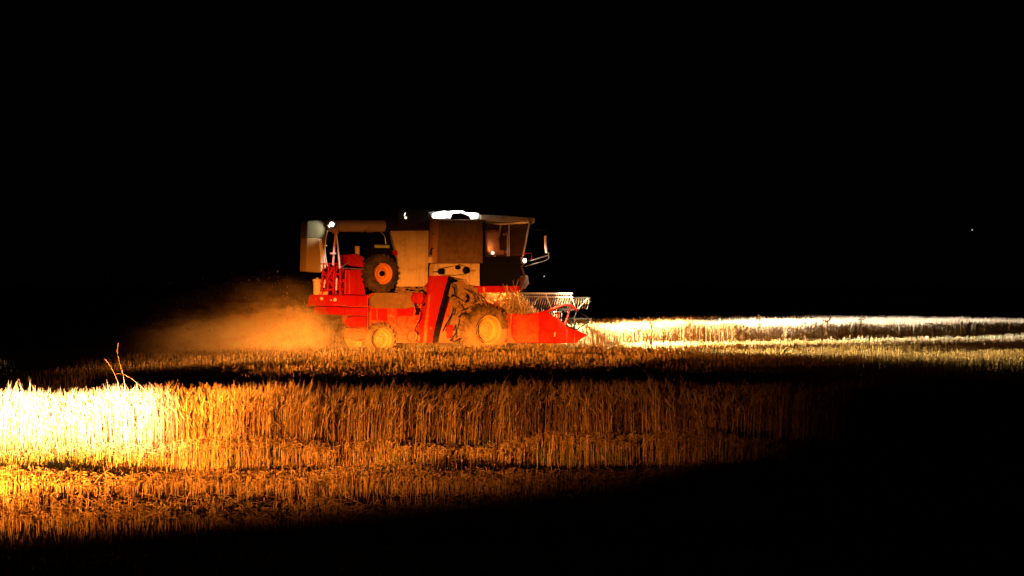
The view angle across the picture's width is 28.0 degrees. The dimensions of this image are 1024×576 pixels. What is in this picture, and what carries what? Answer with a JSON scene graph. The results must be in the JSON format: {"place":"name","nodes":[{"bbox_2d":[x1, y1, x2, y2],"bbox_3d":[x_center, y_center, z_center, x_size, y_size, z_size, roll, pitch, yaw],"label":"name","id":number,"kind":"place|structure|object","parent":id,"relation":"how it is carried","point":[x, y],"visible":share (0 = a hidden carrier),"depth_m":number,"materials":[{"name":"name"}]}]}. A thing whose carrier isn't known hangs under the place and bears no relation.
{"place":"outdoors","nodes":[
{"label":"outdoors","id":0,"kind":"place"},
{"bbox_2d":[56,273,323,351],"bbox_3d":[-7.089,0.495,45.465,5.517,1.793,2.529,0,0,-29],"label":"flying chaff","id":1,"kind":"object","parent":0,"point":[196,320],"visible":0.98,"depth_m":45.48,"materials":[{"name":"brown plant"}]},
{"bbox_2d":[0,285,1023,575],"bbox_3d":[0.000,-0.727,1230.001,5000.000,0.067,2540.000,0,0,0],"label":"ground","id":2,"kind":"structure","parent":0,"point":[36,317],"depth_m":15.69,"materials":[{"name":"soil"}]},
{"bbox_2d":[186,318,427,349],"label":"dust cloud","id":3,"kind":"structure","parent":2,"relation":"on","point":[325,332],"depth_m":50.80,"materials":[{"name":"orange"}]},
{"bbox_2d":[300,207,592,351],"bbox_3d":[-1.828,-0.092,48.459,7.260,3.537,2.776,0,0,-29],"label":"combine harvester","id":4,"kind":"object","parent":2,"relation":"on","point":[419,266],"visible":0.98,"depth_m":47.49,"materials":[{"name":"metal"}]},
{"bbox_2d":[371,309,386,319],"bbox_3d":[-3.048,0.609,47.079,0.387,0.271,0.035,0,0,-29],"label":"inspection door","id":5,"kind":"structure","parent":4,"relation":"in","point":[382,313],"depth_m":47.06,"materials":[{"name":"red paint"}]},
{"bbox_2d":[397,307,412,315],"bbox_3d":[-2.466,0.535,47.401,0.393,0.221,0.035,0,0,-29],"label":"inspection door","id":6,"kind":"structure","parent":4,"relation":"in","point":[408,311],"depth_m":47.39,"materials":[{"name":"red paint"}]},
{"bbox_2d":[0,438,1023,473],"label":"green undergrowth","id":7,"kind":"object","parent":2,"relation":"on","point":[62,464],"visible":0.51,"depth_m":19.11,"materials":[{"name":"plant"}]},
{"bbox_2d":[0,423,1023,575],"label":"stubble","id":8,"kind":"object","parent":2,"relation":"on","point":[347,483],"visible":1,"depth_m":16.25,"materials":[{"name":"plant"}]},
{"bbox_2d":[0,368,1023,468],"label":"standing wheat","id":9,"kind":"object","parent":2,"relation":"on","point":[911,411],"visible":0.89,"depth_m":20.07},
{"bbox_2d":[0,332,1023,394],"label":"stubble","id":10,"kind":"object","parent":2,"relation":"on","point":[738,363],"visible":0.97,"depth_m":38.14,"materials":[{"name":"brown plant"}]},
{"bbox_2d":[647,319,655,329],"bbox_3d":[3.322,1.170,48.896,0.205,0.886,0.131,0,0,0],"label":"weed","id":11,"kind":"object","parent":2,"relation":"on","point":[653,321],"visible":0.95,"depth_m":48.90,"materials":[{"name":"beige plant"}]},
{"bbox_2d":[684,318,692,346],"bbox_3d":[4.236,1.169,49.169,0.221,0.888,0.168,0,0,0],"label":"weed","id":12,"kind":"object","parent":2,"relation":"on","point":[689,323],"visible":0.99,"depth_m":49.19,"materials":[{"name":"beige plant"}]},
{"bbox_2d":[523,313,1023,348],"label":"standing wheat","id":13,"kind":"object","parent":2,"relation":"on","point":[612,332],"visible":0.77,"depth_m":54.29,"materials":[{"name":"beige plant"}]},
{"bbox_2d":[623,335,1022,351],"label":"green undergrowth","id":14,"kind":"object","parent":2,"relation":"on","point":[867,340],"visible":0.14,"depth_m":55.23,"materials":[{"name":"plant"}]},
{"bbox_2d":[822,316,831,345],"bbox_3d":[7.766,1.156,50.594,0.238,0.909,0.195,0,0,0],"label":"weed","id":15,"kind":"object","parent":2,"relation":"on","point":[827,321],"visible":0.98,"depth_m":50.60,"materials":[{"name":"beige plant"}]},
{"bbox_2d":[858,315,865,340],"bbox_3d":[8.676,1.135,50.994,0.173,0.949,0.210,0,0,-44],"label":"weed","id":16,"kind":"object","parent":2,"relation":"on","point":[861,319],"visible":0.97,"depth_m":50.98,"materials":[{"name":"beige plant"}]},
{"bbox_2d":[0,0,1023,284],"label":"sky","id":17,"kind":"structure","parent":0,"point":[143,142],"materials":[{"name":"black"}]}
]}

